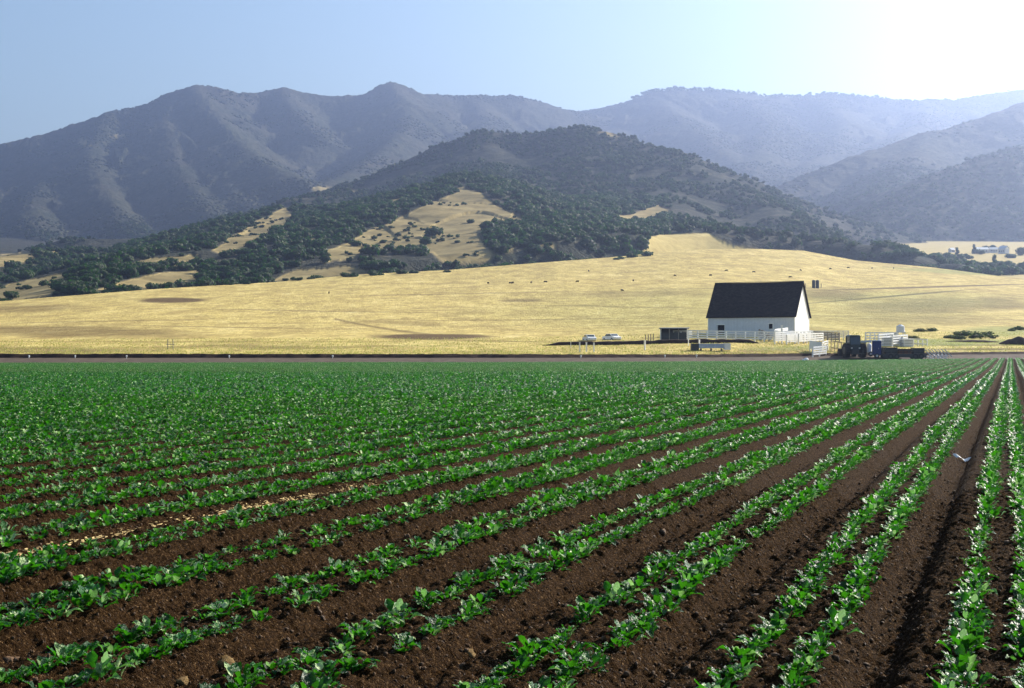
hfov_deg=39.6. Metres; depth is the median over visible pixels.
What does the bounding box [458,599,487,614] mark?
leafy crop plant
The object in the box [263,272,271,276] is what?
oak tree
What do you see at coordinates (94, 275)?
oak tree
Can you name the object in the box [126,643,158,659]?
leafy crop plant
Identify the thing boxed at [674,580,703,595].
leafy crop plant
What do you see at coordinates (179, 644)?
leafy crop plant
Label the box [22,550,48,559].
leafy crop plant
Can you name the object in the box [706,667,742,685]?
leafy crop plant
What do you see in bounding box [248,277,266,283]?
oak tree
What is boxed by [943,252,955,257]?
valley tree
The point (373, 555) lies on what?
leafy crop plant
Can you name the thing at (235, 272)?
oak tree
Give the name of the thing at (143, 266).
oak tree
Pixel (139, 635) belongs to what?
leafy crop plant
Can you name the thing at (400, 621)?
leafy crop plant
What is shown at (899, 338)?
plank fence
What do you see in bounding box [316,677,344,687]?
leafy crop plant
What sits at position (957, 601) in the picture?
leafy crop plant
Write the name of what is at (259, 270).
oak tree
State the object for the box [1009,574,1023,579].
leafy crop plant
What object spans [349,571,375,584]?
leafy crop plant
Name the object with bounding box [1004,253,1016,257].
valley tree
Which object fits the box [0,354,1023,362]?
dirt road
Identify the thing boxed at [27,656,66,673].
leafy crop plant
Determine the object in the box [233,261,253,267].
oak tree
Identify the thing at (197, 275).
oak tree
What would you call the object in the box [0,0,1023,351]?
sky
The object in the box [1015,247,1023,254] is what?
valley tree
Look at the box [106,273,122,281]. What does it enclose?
oak tree
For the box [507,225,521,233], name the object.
oak tree
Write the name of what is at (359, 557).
leafy crop plant
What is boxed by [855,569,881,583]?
leafy crop plant
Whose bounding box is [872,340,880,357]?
toilet trailer
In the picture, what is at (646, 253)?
bush
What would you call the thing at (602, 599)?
leafy crop plant
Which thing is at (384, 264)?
oak tree
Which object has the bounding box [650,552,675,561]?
leafy crop plant
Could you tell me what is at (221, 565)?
leafy crop plant
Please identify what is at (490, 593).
leafy crop plant
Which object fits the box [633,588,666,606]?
leafy crop plant
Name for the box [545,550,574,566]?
leafy crop plant
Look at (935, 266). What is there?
valley tree
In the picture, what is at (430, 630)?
leafy crop plant
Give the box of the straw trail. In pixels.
[0,482,376,554]
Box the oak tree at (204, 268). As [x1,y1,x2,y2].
[196,267,211,271]
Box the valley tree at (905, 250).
[900,248,911,255]
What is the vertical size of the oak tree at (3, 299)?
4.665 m
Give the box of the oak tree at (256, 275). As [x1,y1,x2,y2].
[251,273,261,277]
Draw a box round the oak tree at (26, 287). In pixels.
[22,285,32,289]
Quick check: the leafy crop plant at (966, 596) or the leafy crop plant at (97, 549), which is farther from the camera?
the leafy crop plant at (97, 549)
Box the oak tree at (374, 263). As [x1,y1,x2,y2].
[358,261,380,268]
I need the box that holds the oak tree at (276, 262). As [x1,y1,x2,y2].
[266,261,283,265]
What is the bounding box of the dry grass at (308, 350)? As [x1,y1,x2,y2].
[0,331,1023,354]
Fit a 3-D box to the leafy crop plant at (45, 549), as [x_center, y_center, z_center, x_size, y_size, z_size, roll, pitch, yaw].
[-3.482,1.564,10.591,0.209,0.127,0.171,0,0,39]
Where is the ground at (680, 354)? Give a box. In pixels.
[1,352,1013,498]
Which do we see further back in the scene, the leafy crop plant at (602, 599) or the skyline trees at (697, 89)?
the skyline trees at (697, 89)
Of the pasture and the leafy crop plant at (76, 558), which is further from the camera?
the pasture
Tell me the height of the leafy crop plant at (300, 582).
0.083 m
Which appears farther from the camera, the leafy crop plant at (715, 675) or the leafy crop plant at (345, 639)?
the leafy crop plant at (345, 639)
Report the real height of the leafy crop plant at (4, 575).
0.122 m
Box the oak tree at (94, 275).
[83,273,99,279]
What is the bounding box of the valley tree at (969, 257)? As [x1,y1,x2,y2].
[965,255,973,258]
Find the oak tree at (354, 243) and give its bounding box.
[348,240,361,245]
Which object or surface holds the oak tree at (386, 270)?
on the hills
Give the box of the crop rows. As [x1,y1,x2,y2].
[0,357,1023,687]
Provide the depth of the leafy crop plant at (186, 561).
10.29 m
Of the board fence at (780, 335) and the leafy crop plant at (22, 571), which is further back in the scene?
the board fence at (780, 335)
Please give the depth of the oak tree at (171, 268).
915.35 m
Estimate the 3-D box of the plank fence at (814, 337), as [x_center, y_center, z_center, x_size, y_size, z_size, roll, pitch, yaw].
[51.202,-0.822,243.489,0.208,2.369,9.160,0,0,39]
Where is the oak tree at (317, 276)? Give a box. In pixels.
[310,275,324,277]
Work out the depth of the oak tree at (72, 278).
810.59 m
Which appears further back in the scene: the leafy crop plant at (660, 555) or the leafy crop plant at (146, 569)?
the leafy crop plant at (660, 555)
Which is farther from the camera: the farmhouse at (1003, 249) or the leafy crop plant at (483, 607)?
the farmhouse at (1003, 249)
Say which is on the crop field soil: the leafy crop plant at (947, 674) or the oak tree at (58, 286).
the leafy crop plant at (947, 674)
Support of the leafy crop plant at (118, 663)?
on the crop field soil
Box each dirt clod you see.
[175,676,188,685]
[216,655,234,667]
[357,650,367,656]
[467,649,475,657]
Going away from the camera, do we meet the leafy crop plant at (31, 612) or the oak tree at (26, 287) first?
the leafy crop plant at (31, 612)
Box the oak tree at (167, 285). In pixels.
[158,282,177,288]
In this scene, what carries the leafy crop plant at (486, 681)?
on the crop field soil
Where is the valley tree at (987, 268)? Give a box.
[982,266,997,274]
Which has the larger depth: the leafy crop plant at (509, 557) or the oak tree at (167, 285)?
the oak tree at (167, 285)
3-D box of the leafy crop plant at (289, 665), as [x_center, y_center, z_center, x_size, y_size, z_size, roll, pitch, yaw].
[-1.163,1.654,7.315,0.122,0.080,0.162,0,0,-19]
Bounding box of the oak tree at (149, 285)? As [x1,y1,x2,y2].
[145,282,161,288]
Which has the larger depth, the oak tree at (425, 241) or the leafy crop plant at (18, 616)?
the oak tree at (425, 241)
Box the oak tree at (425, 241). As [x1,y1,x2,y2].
[419,237,431,244]
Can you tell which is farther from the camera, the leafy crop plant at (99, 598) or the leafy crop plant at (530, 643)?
the leafy crop plant at (99, 598)
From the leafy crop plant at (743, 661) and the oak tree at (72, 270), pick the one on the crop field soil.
the leafy crop plant at (743, 661)
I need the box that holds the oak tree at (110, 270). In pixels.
[103,267,119,275]
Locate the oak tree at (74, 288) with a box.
[64,283,86,293]
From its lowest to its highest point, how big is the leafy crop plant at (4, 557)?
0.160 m
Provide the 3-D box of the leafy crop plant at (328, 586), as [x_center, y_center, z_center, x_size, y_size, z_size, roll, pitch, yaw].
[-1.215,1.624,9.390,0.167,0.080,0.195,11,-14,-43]
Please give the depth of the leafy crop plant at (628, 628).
8.01 m
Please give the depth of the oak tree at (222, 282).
736.64 m
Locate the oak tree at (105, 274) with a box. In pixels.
[101,270,108,277]
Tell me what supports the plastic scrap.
on the crop field soil
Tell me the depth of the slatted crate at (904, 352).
221.23 m
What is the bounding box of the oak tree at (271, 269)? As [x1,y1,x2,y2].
[260,267,274,275]
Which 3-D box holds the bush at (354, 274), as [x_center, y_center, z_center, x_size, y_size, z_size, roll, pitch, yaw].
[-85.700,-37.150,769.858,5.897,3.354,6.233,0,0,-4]
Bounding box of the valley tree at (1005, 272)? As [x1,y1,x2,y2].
[1001,269,1010,274]
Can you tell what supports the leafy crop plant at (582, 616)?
on the crop field soil
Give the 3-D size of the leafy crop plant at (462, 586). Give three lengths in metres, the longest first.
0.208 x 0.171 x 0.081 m
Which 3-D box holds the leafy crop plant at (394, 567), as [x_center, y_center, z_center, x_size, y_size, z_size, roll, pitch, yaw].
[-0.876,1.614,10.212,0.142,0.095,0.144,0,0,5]
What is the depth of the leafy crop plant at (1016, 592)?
9.25 m
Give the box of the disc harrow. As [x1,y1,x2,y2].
[924,349,951,358]
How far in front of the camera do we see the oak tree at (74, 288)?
746.50 m
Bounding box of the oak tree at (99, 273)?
[83,270,105,278]
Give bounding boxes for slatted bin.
[881,337,891,345]
[893,337,902,345]
[901,339,913,346]
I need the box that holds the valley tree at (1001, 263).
[995,261,1005,266]
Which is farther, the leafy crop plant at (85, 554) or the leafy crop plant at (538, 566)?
the leafy crop plant at (85, 554)
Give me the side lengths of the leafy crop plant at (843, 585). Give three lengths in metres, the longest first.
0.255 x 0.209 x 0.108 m
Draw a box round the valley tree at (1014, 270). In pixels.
[1003,265,1020,274]
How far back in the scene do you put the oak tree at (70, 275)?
831.73 m
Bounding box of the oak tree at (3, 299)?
[0,298,12,300]
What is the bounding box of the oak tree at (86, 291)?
[78,289,99,294]
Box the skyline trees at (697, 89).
[584,85,1021,113]
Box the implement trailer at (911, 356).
[880,347,926,358]
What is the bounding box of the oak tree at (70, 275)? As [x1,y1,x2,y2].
[64,273,78,279]
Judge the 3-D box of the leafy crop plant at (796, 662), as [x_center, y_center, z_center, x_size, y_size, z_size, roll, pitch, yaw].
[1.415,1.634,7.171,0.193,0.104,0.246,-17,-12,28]
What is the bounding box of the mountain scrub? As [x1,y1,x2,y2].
[0,82,1023,260]
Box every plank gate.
[809,341,820,350]
[821,340,827,350]
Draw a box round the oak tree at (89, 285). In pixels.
[76,281,98,289]
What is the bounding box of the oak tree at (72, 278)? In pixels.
[65,276,79,281]
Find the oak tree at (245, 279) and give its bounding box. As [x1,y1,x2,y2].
[241,277,251,283]
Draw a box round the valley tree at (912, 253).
[907,250,919,256]
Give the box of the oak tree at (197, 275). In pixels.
[193,272,207,278]
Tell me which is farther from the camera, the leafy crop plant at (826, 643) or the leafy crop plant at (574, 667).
the leafy crop plant at (826, 643)
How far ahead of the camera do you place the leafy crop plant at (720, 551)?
10.78 m
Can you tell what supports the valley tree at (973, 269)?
on the hills
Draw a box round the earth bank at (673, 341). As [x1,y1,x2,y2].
[543,339,757,345]
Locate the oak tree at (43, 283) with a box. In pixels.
[38,279,48,285]
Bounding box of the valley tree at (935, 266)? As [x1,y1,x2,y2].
[925,264,939,267]
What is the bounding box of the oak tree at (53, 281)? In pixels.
[47,279,64,287]
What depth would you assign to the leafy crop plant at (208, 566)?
9.97 m
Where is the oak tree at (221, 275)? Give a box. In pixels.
[217,272,226,278]
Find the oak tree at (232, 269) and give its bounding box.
[224,267,239,275]
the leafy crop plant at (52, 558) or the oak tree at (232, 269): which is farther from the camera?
the oak tree at (232, 269)
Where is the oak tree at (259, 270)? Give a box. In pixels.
[249,268,270,274]
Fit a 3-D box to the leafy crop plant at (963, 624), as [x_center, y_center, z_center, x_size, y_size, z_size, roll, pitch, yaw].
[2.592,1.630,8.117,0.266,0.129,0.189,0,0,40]
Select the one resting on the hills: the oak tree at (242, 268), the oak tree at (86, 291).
the oak tree at (242, 268)
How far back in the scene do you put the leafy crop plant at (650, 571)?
9.97 m
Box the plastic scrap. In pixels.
[953,453,970,461]
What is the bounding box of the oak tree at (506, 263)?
[497,261,513,265]
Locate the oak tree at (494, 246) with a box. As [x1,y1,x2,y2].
[491,243,508,250]
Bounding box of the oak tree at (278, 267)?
[263,263,285,272]
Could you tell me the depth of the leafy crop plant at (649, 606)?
8.77 m
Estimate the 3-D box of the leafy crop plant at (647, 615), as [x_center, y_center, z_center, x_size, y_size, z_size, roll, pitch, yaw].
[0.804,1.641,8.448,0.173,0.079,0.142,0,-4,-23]
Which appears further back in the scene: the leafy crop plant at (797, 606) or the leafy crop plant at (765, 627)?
the leafy crop plant at (797, 606)
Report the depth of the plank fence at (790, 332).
241.50 m
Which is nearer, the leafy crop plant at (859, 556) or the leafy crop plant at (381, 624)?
the leafy crop plant at (381, 624)
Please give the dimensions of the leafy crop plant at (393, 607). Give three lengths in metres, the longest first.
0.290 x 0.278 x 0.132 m
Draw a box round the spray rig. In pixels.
[861,341,872,355]
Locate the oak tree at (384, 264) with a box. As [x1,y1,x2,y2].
[369,259,390,268]
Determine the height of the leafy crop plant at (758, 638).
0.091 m
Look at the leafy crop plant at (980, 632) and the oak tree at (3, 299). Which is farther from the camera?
the oak tree at (3, 299)
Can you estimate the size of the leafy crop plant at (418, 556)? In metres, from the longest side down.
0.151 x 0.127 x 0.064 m
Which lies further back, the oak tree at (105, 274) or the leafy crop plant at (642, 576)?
the oak tree at (105, 274)
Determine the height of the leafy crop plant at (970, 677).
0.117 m
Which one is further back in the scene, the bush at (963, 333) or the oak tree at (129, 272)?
the oak tree at (129, 272)
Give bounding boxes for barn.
[706,281,810,335]
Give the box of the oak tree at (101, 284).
[97,281,108,286]
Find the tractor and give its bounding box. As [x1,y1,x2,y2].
[837,335,866,357]
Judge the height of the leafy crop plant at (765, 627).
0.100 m
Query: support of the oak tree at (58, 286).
on the hills
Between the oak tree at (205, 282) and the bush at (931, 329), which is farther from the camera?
the oak tree at (205, 282)
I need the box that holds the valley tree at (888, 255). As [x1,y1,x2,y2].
[879,251,895,258]
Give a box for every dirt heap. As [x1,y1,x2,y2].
[944,340,997,342]
[999,336,1023,344]
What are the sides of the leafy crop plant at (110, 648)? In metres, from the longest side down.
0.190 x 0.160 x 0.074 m
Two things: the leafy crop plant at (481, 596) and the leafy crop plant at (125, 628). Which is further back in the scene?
the leafy crop plant at (481, 596)
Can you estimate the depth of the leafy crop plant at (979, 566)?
10.33 m
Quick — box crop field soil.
[0,359,1023,687]
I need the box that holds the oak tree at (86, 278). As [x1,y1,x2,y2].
[79,275,99,282]
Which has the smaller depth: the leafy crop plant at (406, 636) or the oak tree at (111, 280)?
the leafy crop plant at (406, 636)
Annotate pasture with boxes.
[0,249,1023,354]
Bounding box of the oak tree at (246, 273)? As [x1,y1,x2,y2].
[240,269,255,276]
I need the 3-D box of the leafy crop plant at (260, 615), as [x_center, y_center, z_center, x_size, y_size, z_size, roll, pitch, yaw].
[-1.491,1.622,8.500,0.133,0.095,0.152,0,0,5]
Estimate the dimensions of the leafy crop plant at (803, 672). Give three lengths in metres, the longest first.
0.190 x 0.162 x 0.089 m
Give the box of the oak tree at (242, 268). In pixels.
[239,266,250,271]
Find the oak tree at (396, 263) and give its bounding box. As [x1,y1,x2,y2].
[388,259,402,267]
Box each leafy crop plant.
[0,549,17,567]
[0,556,47,576]
[0,563,30,580]
[0,566,19,583]
[0,602,20,612]
[0,611,40,626]
[0,615,11,630]
[0,667,19,683]
[3,606,43,622]
[6,554,32,563]
[8,665,37,681]
[16,591,52,607]
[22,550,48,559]
[22,679,67,687]
[23,555,62,572]
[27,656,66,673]
[32,545,53,558]
[35,600,81,619]
[36,548,79,569]
[44,589,68,602]
[45,642,86,664]
[48,540,73,553]
[51,673,85,687]
[56,592,96,611]
[58,579,97,592]
[62,576,85,596]
[63,554,90,564]
[70,651,121,684]
[72,641,100,661]
[73,574,109,586]
[76,550,97,562]
[76,583,119,608]
[81,652,135,675]
[85,546,112,557]
[95,567,138,586]
[95,594,114,603]
[98,642,128,653]
[105,540,132,555]
[111,625,150,643]
[113,582,144,593]
[113,590,137,600]
[114,624,152,641]
[121,564,153,583]
[122,653,145,667]
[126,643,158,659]
[131,566,161,577]
[132,615,176,640]
[140,565,163,577]
[141,574,182,586]
[148,613,188,633]
[151,636,175,658]
[152,564,189,585]
[162,632,202,648]
[165,561,184,570]
[170,555,196,564]
[181,561,206,580]
[181,627,207,642]
[191,609,216,619]
[195,560,221,575]
[196,553,218,562]
[198,625,219,636]
[200,602,243,617]
[209,620,241,634]
[212,560,230,572]
[216,599,241,610]
[222,662,270,687]
[223,562,236,569]
[225,614,253,625]
[225,672,267,687]
[231,557,246,564]
[231,586,264,598]
[231,592,255,607]
[248,554,266,560]
[250,658,295,677]
[251,607,272,620]
[261,549,277,559]
[265,586,282,595]
[269,573,309,588]
[272,586,287,594]
[275,655,298,674]
[281,592,319,607]
[291,588,320,603]
[291,646,327,657]
[293,575,313,585]
[294,652,323,667]
[299,572,318,581]
[299,659,346,682]
[309,584,334,599]
[311,584,343,592]
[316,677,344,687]
[317,568,335,579]
[321,640,356,655]
[323,557,349,574]
[329,632,351,647]
[334,657,370,674]
[336,561,354,570]
[336,622,379,637]
[340,654,379,670]
[341,624,374,643]
[344,569,372,578]
[347,559,358,567]
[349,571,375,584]
[354,554,372,565]
[358,617,399,632]
[363,551,388,559]
[367,568,390,578]
[373,556,408,570]
[377,598,423,620]
[379,561,398,573]
[382,615,410,628]
[388,631,420,651]
[395,556,417,566]
[400,608,415,615]
[409,554,425,560]
[412,596,439,609]
[413,586,441,604]
[418,615,450,631]
[418,625,441,635]
[435,614,458,625]
[438,587,459,599]
[448,570,482,586]
[449,582,473,589]
[449,585,466,593]
[452,606,482,621]
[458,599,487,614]
[468,592,494,606]
[469,569,492,583]
[473,605,489,614]
[475,589,496,599]
[475,678,502,687]
[478,566,498,579]
[481,674,506,687]
[489,555,513,571]
[489,580,527,596]
[489,666,519,678]
[490,654,535,675]
[494,568,510,575]
[497,552,529,563]
[498,571,528,588]
[502,634,557,658]
[506,646,543,666]
[507,583,530,593]
[510,559,526,567]
[511,553,530,560]
[517,566,545,584]
[522,562,551,571]
[535,637,563,650]
[539,561,554,572]
[544,635,576,647]
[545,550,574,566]
[548,651,587,677]
[549,669,572,683]
[550,628,574,638]
[551,641,597,661]
[553,678,577,687]
[554,563,570,570]
[555,625,577,632]
[559,546,581,562]
[567,595,604,617]
[569,614,589,624]
[577,651,609,672]
[585,643,609,659]
[589,595,607,606]
[599,581,637,605]
[602,637,634,648]
[606,619,638,638]
[612,619,648,640]
[617,590,634,599]
[620,577,652,590]
[623,585,635,594]
[626,572,655,585]
[628,612,659,638]
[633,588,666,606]
[634,600,663,614]
[637,612,658,623]
[642,564,670,582]
[643,554,679,564]
[644,559,681,573]
[648,610,665,620]
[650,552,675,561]
[653,593,685,614]
[659,583,687,600]
[663,577,704,591]
[673,566,709,586]
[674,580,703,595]
[675,560,708,579]
[680,562,716,575]
[699,557,722,572]
[702,552,732,568]
[704,553,730,565]
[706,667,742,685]
[712,546,739,562]
[715,645,762,665]
[715,663,750,680]
[722,655,760,679]
[734,634,769,649]
[737,643,763,660]
[749,632,776,646]
[750,612,788,628]
[752,623,784,639]
[761,619,788,635]
[773,607,803,617]
[775,595,791,606]
[777,656,809,676]
[778,670,817,687]
[779,594,813,614]
[779,662,815,680]
[779,683,803,687]
[785,584,813,600]
[786,588,822,606]
[788,644,825,660]
[789,651,823,671]
[790,579,815,592]
[792,569,814,582]
[793,636,835,657]
[794,634,832,650]
[795,574,826,585]
[802,577,829,592]
[803,558,837,574]
[804,564,825,576]
[804,626,833,639]
[805,559,832,574]
[811,555,828,562]
[815,551,833,559]
[819,605,863,633]
[826,608,854,616]
[829,552,852,564]
[830,574,868,589]
[830,600,860,610]
[831,581,860,592]
[832,588,869,605]
[839,597,865,612]
[843,568,874,579]
[843,574,870,582]
[846,585,871,601]
[850,554,879,564]
[853,557,875,568]
[853,563,878,575]
[854,549,887,563]
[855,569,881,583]
[933,643,981,670]
[935,657,976,673]
[936,633,996,655]
[937,669,977,685]
[941,618,986,637]
[943,626,987,649]
[945,585,984,598]
[945,669,998,687]
[948,610,973,625]
[951,599,984,606]
[953,591,995,615]
[954,576,983,588]
[955,589,987,599]
[957,576,997,594]
[958,628,989,648]
[959,557,982,565]
[959,613,995,633]
[961,599,989,619]
[962,567,998,579]
[963,556,985,564]
[966,573,990,586]
[968,563,988,572]
[1001,620,1023,639]
[1001,643,1023,659]
[1002,635,1023,651]
[1003,621,1021,633]
[1003,668,1023,679]
[1004,593,1023,607]
[1007,604,1023,614]
[1008,613,1023,621]
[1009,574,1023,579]
[1010,582,1023,592]
[1010,585,1023,595]
[1011,552,1023,568]
[1013,588,1023,600]
[1013,617,1023,638]
[1014,667,1023,679]
[1015,561,1023,572]
[1016,607,1023,613]
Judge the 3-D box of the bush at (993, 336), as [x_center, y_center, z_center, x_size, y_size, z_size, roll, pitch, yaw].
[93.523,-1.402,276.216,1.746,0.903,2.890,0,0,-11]
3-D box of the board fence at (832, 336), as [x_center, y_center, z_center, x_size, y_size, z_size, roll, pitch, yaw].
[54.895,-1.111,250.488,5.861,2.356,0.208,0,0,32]
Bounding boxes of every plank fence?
[774,330,811,343]
[786,334,811,343]
[798,333,823,343]
[812,345,826,356]
[877,333,893,342]
[892,334,907,346]
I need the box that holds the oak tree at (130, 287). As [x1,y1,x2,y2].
[117,283,143,290]
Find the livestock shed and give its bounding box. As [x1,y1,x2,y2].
[659,327,691,339]
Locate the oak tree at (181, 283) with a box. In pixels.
[174,279,193,287]
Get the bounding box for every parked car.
[582,335,596,340]
[602,334,620,339]
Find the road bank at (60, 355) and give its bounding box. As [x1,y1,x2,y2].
[0,352,1023,357]
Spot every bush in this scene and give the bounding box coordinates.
[60,289,70,293]
[290,277,302,280]
[340,272,348,276]
[349,272,358,276]
[367,270,377,275]
[396,269,407,273]
[625,253,637,257]
[641,251,653,255]
[913,328,927,331]
[925,327,937,330]
[952,335,966,338]
[953,330,971,335]
[968,333,986,338]
[972,331,994,335]
[987,335,998,338]
[1012,326,1023,329]
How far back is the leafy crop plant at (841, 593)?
9.00 m
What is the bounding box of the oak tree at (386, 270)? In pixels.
[378,268,397,272]
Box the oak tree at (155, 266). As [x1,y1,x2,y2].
[144,262,160,271]
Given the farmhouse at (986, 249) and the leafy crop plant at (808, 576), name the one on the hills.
the farmhouse at (986, 249)
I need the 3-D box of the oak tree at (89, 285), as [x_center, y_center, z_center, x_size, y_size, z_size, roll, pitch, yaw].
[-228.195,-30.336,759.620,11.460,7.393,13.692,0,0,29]
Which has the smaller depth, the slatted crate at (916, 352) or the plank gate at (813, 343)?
the slatted crate at (916, 352)
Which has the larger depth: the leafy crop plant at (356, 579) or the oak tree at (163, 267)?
the oak tree at (163, 267)
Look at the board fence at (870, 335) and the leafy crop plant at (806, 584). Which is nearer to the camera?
the leafy crop plant at (806, 584)
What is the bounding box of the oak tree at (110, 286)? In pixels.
[104,283,118,290]
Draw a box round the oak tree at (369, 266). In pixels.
[364,262,380,269]
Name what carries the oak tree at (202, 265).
on the hills
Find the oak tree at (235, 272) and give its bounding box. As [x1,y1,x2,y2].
[224,270,237,278]
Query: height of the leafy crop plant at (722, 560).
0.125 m
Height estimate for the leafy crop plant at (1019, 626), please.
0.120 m
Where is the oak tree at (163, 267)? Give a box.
[156,264,167,271]
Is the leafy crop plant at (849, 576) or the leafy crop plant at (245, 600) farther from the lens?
the leafy crop plant at (849, 576)
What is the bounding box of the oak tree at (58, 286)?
[51,279,77,291]
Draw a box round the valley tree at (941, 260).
[936,257,948,263]
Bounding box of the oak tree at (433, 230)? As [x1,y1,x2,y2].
[424,226,443,236]
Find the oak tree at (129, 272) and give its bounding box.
[121,266,137,277]
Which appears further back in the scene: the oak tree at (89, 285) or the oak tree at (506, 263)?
the oak tree at (506, 263)
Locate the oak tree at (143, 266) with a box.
[139,263,154,272]
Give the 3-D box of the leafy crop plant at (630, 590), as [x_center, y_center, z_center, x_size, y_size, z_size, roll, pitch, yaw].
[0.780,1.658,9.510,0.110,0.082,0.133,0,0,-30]
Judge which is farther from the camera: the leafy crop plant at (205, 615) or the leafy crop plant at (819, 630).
the leafy crop plant at (205, 615)
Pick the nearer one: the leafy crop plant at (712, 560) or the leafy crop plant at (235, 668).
the leafy crop plant at (235, 668)
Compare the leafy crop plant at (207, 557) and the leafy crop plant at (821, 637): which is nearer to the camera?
the leafy crop plant at (821, 637)
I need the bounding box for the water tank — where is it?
[896,325,905,336]
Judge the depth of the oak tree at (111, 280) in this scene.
793.95 m
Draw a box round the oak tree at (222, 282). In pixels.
[212,278,237,284]
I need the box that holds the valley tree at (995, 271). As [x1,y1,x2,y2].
[987,268,1002,275]
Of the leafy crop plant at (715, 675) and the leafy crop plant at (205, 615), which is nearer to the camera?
the leafy crop plant at (715, 675)
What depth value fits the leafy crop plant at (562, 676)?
7.07 m
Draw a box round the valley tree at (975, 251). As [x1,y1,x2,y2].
[971,249,979,253]
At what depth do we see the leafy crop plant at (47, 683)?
6.59 m
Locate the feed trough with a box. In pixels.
[690,343,730,350]
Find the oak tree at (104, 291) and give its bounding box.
[101,289,113,292]
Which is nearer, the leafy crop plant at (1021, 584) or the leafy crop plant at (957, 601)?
the leafy crop plant at (957, 601)
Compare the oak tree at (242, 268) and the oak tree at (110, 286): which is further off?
the oak tree at (242, 268)
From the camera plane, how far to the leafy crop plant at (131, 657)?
7.31 m
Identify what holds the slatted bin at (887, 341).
on the pasture
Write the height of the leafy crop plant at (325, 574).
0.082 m
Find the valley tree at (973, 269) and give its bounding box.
[962,265,979,272]
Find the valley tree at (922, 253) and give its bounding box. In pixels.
[915,249,925,256]
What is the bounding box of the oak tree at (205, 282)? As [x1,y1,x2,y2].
[193,278,215,286]
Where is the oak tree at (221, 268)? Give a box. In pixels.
[216,265,225,272]
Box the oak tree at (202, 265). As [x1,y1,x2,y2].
[196,263,209,272]
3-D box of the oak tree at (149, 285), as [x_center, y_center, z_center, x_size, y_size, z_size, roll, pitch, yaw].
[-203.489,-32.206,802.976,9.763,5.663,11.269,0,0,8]
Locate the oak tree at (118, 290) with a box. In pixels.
[111,288,123,291]
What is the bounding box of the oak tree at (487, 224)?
[478,220,495,228]
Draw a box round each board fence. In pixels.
[673,330,686,332]
[688,330,773,341]
[774,331,792,342]
[813,331,839,342]
[816,331,848,339]
[831,340,841,350]
[865,332,887,342]
[904,338,927,345]
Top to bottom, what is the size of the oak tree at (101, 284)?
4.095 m
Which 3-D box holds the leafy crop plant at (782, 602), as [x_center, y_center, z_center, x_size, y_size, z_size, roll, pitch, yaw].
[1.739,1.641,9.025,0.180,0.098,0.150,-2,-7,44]
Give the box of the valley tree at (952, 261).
[947,259,960,263]
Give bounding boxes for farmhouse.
[976,247,988,252]
[989,247,997,252]
[998,246,1009,253]
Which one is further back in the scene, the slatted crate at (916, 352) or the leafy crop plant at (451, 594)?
the slatted crate at (916, 352)
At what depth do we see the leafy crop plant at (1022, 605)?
8.62 m
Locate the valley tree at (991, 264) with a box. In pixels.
[982,262,998,266]
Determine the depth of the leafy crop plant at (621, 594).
9.30 m
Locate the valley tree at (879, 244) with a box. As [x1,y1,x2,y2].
[874,241,889,247]
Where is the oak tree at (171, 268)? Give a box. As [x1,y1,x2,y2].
[167,266,175,270]
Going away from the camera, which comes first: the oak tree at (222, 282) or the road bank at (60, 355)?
the road bank at (60, 355)
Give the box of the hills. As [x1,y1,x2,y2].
[0,81,1023,299]
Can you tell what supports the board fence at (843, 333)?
on the pasture
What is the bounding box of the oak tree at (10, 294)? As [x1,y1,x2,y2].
[3,291,19,298]
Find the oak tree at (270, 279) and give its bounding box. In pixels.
[263,276,276,282]
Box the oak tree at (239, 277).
[232,274,248,283]
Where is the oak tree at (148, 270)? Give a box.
[138,267,153,273]
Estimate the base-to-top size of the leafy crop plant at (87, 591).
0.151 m
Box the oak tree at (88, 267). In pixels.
[77,264,103,270]
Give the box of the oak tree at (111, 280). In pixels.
[101,276,119,284]
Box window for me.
[768,323,772,328]
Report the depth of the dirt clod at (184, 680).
7.36 m
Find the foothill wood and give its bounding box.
[0,170,672,289]
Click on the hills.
(194, 128)
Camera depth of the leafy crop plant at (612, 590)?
9.20 m
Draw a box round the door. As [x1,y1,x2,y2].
[718,325,723,334]
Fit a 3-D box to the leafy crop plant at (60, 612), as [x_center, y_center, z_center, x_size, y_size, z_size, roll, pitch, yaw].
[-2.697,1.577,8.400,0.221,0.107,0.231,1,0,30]
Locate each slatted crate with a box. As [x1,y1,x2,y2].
[883,347,897,353]
[898,348,910,353]
[911,348,924,353]
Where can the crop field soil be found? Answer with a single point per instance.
(202, 657)
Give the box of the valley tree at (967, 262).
[961,259,974,264]
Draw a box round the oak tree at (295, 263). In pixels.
[286,260,301,266]
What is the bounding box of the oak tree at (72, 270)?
[62,268,79,276]
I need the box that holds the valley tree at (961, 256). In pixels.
[956,254,965,258]
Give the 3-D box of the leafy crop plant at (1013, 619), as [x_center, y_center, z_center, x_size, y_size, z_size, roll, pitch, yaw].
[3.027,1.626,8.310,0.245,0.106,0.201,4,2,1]
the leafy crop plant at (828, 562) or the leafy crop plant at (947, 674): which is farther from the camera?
the leafy crop plant at (828, 562)
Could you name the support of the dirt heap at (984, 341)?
on the pasture
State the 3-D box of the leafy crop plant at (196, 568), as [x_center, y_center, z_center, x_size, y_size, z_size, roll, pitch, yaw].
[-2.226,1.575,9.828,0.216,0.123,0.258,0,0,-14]
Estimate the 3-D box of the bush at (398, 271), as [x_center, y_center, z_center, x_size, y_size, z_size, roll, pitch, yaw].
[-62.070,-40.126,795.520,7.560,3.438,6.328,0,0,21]
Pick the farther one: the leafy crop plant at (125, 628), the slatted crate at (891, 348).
the slatted crate at (891, 348)

